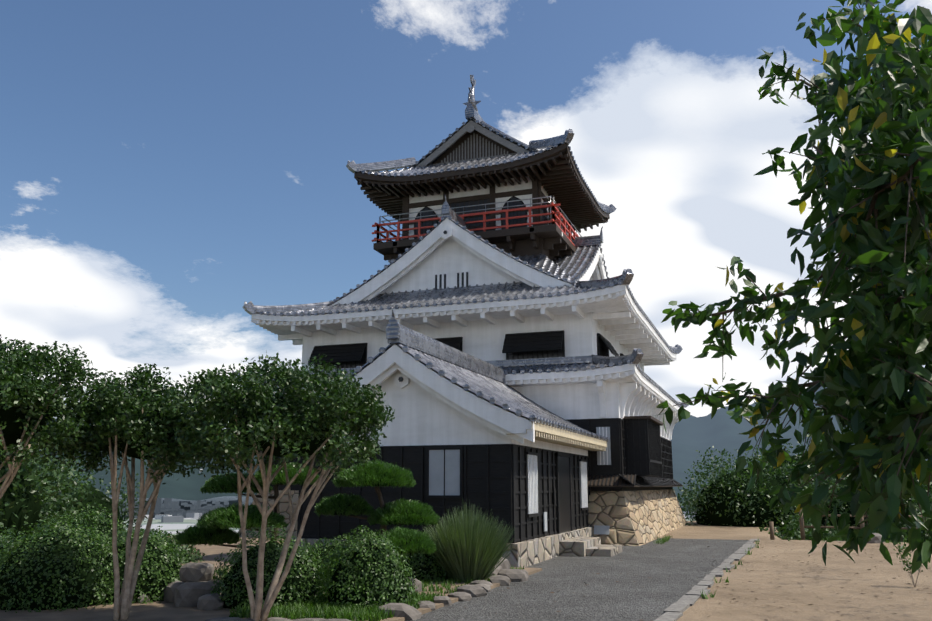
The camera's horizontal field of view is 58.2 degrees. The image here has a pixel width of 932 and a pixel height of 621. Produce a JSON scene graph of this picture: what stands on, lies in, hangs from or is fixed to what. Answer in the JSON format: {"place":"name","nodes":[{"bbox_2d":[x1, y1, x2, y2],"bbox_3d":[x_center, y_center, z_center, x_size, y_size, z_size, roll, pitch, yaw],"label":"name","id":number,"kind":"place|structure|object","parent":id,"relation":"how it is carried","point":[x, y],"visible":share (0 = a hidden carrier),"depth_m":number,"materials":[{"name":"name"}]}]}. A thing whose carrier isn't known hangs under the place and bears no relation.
{"place":"outdoors","nodes":[
{"label":"outdoors","id":0,"kind":"place"},
{"bbox_2d":[0,0,931,428],"label":"sky","id":1,"kind":"structure","parent":0,"point":[167,167],"materials":[{"name":"blue"}]},
{"bbox_2d":[16,387,927,514],"bbox_3d":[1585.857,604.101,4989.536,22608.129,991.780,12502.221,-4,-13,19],"label":"mountains","id":2,"kind":"structure","parent":0,"point":[720,430],"depth_m":5658.59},
{"bbox_2d":[109,495,931,620],"bbox_3d":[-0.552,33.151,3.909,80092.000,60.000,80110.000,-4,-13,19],"label":"ground","id":3,"kind":"structure","parent":0,"point":[799,590],"depth_m":14.40,"materials":[{"name":"beige sand"}]},
{"bbox_2d":[0,525,25,564],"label":"hedge","id":4,"kind":"object","parent":3,"relation":"on","point":[2,534],"visible":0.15,"depth_m":14.59,"materials":[{"name":"green plant"}]},
{"bbox_2d":[0,446,88,542],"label":"bush","id":5,"kind":"object","parent":3,"relation":"on","point":[21,503],"visible":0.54,"depth_m":18.57,"materials":[{"name":"green plant"}]},
{"bbox_2d":[0,334,120,498],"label":"tree","id":6,"kind":"object","parent":3,"relation":"on","point":[32,407],"visible":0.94,"depth_m":9.94,"materials":[{"name":"green plant"}]},
{"bbox_2d":[34,462,87,537],"bbox_3d":[-15.559,7.242,25.078,6.803,8.154,7.109,2,-12,-11],"label":"bush","id":7,"kind":"object","parent":3,"relation":"on","point":[63,507],"visible":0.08,"depth_m":26.87,"materials":[{"name":"green plant"}]},
{"bbox_2d":[28,453,102,536],"bbox_3d":[-14.299,6.038,22.441,7.646,7.024,7.746,-4,-13,19],"label":"bush","id":8,"kind":"object","parent":3,"relation":"on","point":[38,520],"visible":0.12,"depth_m":23.59,"materials":[{"name":"green plant"}]},
{"bbox_2d":[34,454,147,537],"bbox_3d":[-14.755,8.441,29.103,6.640,7.958,6.248,-4,-13,19],"label":"bush","id":9,"kind":"object","parent":3,"relation":"on","point":[95,497],"visible":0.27,"depth_m":29.25,"materials":[{"name":"green plant"}]},
{"bbox_2d":[70,363,216,619],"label":"tree","id":10,"kind":"object","parent":3,"relation":"on","point":[138,421],"visible":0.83,"depth_m":10.37,"materials":[{"name":"green plant"}]},
{"bbox_2d":[117,528,206,564],"bbox_3d":[-7.140,5.130,18.191,3.281,0.793,2.838,-4,-13,19],"label":"hedge","id":11,"kind":"object","parent":3,"relation":"on","point":[189,550],"visible":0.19,"depth_m":18.00,"materials":[{"name":"green plant"}]},
{"bbox_2d":[174,446,319,547],"bbox_3d":[-3.714,3.369,14.277,2.690,2.555,1.687,-4,-13,19],"label":"pine","id":12,"kind":"object","parent":3,"relation":"on","point":[211,527],"visible":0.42,"depth_m":13.98,"materials":[{"name":"green plant"}]},
{"bbox_2d":[170,352,394,620],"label":"tree","id":13,"kind":"object","parent":3,"relation":"on","point":[297,420],"visible":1,"depth_m":9.90,"materials":[{"name":"green plant"}]},
{"bbox_2d":[314,459,439,555],"bbox_3d":[-1.451,3.447,13.437,2.391,2.106,1.723,-4,-13,19],"label":"pine","id":14,"kind":"object","parent":3,"relation":"on","point":[377,474],"visible":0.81,"depth_m":13.25,"materials":[{"name":"green plant"}]},
{"bbox_2d":[0,535,759,620],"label":"gravel path","id":15,"kind":"structure","parent":3,"relation":"on","point":[626,597],"depth_m":13.15,"materials":[{"name":"grey gravel"}]},
{"bbox_2d":[0,515,123,612],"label":"shrub","id":16,"kind":"object","parent":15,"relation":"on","point":[61,568],"visible":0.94,"depth_m":11.28,"materials":[{"name":"green plant"}]},
{"bbox_2d":[1,503,131,565],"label":"shrub","id":17,"kind":"object","parent":15,"relation":"on","point":[107,530],"visible":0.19,"depth_m":14.31,"materials":[{"name":"green plant"}]},
{"bbox_2d":[94,525,188,604],"bbox_3d":[-4.788,3.703,12.300,1.752,1.070,1.649,-4,-13,19],"label":"shrub","id":18,"kind":"object","parent":15,"relation":"on","point":[159,570],"visible":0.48,"depth_m":11.93,"materials":[{"name":"green plant"}]},
{"bbox_2d":[210,522,327,611],"bbox_3d":[-2.728,3.543,11.689,1.760,1.137,1.750,-4,-13,19],"label":"shrub","id":19,"kind":"object","parent":15,"relation":"on","point":[301,583],"visible":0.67,"depth_m":11.26,"materials":[{"name":"green plant"}]},
{"bbox_2d":[315,548,346,590],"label":"shrub","id":20,"kind":"object","parent":15,"relation":"on","point":[331,565],"visible":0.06,"depth_m":13.14,"materials":[{"name":"green plant"}]},
{"bbox_2d":[302,533,363,578],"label":"shrub","id":21,"kind":"object","parent":15,"relation":"on","point":[324,550],"visible":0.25,"depth_m":14.51,"materials":[{"name":"green plant"}]},
{"bbox_2d":[228,590,444,620],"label":"grass bed","id":22,"kind":"object","parent":15,"relation":"on","point":[299,610],"visible":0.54,"depth_m":10.39,"materials":[{"name":"green plant"}]},
{"bbox_2d":[315,525,418,608],"bbox_3d":[-1.311,3.492,11.390,1.472,1.112,1.391,-4,-13,19],"label":"shrub","id":23,"kind":"object","parent":22,"relation":"on","point":[365,573],"visible":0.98,"depth_m":11.04,"materials":[{"name":"green plant"}]},
{"bbox_2d":[213,564,523,593],"bbox_3d":[-2.060,4.811,15.429,5.605,0.104,4.245,-4,-13,19],"label":"grass bed","id":24,"kind":"object","parent":15,"relation":"on","point":[425,584],"visible":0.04,"depth_m":13.70,"materials":[{"name":"green plant"}]},
{"bbox_2d":[353,528,398,556],"bbox_3d":[-1.653,4.457,15.460,1.100,0.853,1.061,3,-12,-12],"label":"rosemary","id":25,"kind":"object","parent":15,"relation":"on","point":[367,537],"visible":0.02,"depth_m":15.45,"materials":[{"name":"green plant"}]},
{"bbox_2d":[398,530,449,581],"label":"shrub","id":26,"kind":"object","parent":15,"relation":"on","point":[425,566],"visible":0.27,"depth_m":14.30,"materials":[{"name":"green plant"}]},
{"bbox_2d":[421,498,515,581],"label":"ornamental grass","id":27,"kind":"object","parent":15,"relation":"on","point":[470,546],"depth_m":14.17,"materials":[{"name":"green plant"}]},
{"bbox_2d":[106,469,694,522],"bbox_3d":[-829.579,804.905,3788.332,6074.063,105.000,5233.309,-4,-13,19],"label":"town","id":28,"kind":"object","parent":3,"relation":"on","point":[171,509],"visible":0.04,"depth_m":2024.79},
{"bbox_2d":[232,75,688,567],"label":"castle","id":29,"kind":"structure","parent":3,"relation":"on","point":[493,331],"depth_m":26.59,"materials":[{"name":"paint"}]},
{"bbox_2d":[137,533,882,620],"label":"rocks","id":30,"kind":"object","parent":3,"relation":"on","point":[192,587],"visible":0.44,"depth_m":11.60,"materials":[{"name":"grey stone"}]},
{"bbox_2d":[679,448,752,520],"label":"bush","id":31,"kind":"object","parent":3,"relation":"on","point":[705,467],"visible":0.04,"depth_m":45.24,"materials":[{"name":"green plant"}]},
{"bbox_2d":[507,538,931,620],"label":"leaf litter","id":32,"kind":"object","parent":3,"relation":"on","point":[780,586],"visible":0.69,"depth_m":14.60,"materials":[{"name":"brown plant"}]},
{"bbox_2d":[673,446,816,531],"bbox_3d":[12.546,8.577,36.862,7.247,5.144,7.099,-4,-13,19],"label":"bush","id":33,"kind":"object","parent":3,"relation":"on","point":[725,499],"visible":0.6,"depth_m":35.35,"materials":[{"name":"green plant"}]},
{"bbox_2d":[654,534,925,598],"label":"weeds","id":34,"kind":"object","parent":3,"relation":"on","point":[666,538],"visible":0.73,"depth_m":22.67,"materials":[{"name":"green plant"}]},
{"bbox_2d":[654,0,931,574],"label":"cherry tree","id":35,"kind":"object","parent":3,"relation":"on","point":[873,374],"visible":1,"depth_m":4.11,"materials":[{"name":"green plant"}]},
{"bbox_2d":[745,440,848,489],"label":"bush","id":36,"kind":"object","parent":3,"relation":"on","point":[795,457],"visible":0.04,"depth_m":41.77,"materials":[{"name":"green plant"}]},
{"bbox_2d":[755,510,846,540],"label":"bush","id":37,"kind":"object","parent":3,"relation":"on","point":[793,534],"visible":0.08,"depth_m":29.45,"materials":[{"name":"green plant"}]},
{"bbox_2d":[769,509,921,539],"bbox_3d":[17.170,6.229,23.750,16.130,1.050,0.430,-4,-13,19],"label":"fence","id":38,"kind":"object","parent":3,"relation":"on","point":[802,527],"visible":0.48,"depth_m":26.13,"materials":[{"name":"brown wood"}]},
{"bbox_2d":[792,472,931,537],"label":"bush","id":39,"kind":"object","parent":3,"relation":"on","point":[843,507],"visible":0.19,"depth_m":30.91,"materials":[{"name":"green plant"}]},
{"bbox_2d":[830,459,931,504],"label":"bush","id":40,"kind":"object","parent":3,"relation":"on","point":[922,485],"visible":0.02,"depth_m":35.30,"materials":[{"name":"green plant"}]},
{"bbox_2d":[865,503,931,541],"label":"bush","id":41,"kind":"object","parent":3,"relation":"on","point":[923,535],"visible":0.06,"depth_m":27.52,"materials":[{"name":"green plant"}]},
{"bbox_2d":[893,536,922,586],"bbox_3d":[7.473,4.188,13.958,0.614,0.824,0.456,-4,-13,19],"label":"sapling","id":42,"kind":"object","parent":3,"relation":"on","point":[900,548],"visible":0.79,"depth_m":13.95,"materials":[{"name":"green plant"}]}
]}

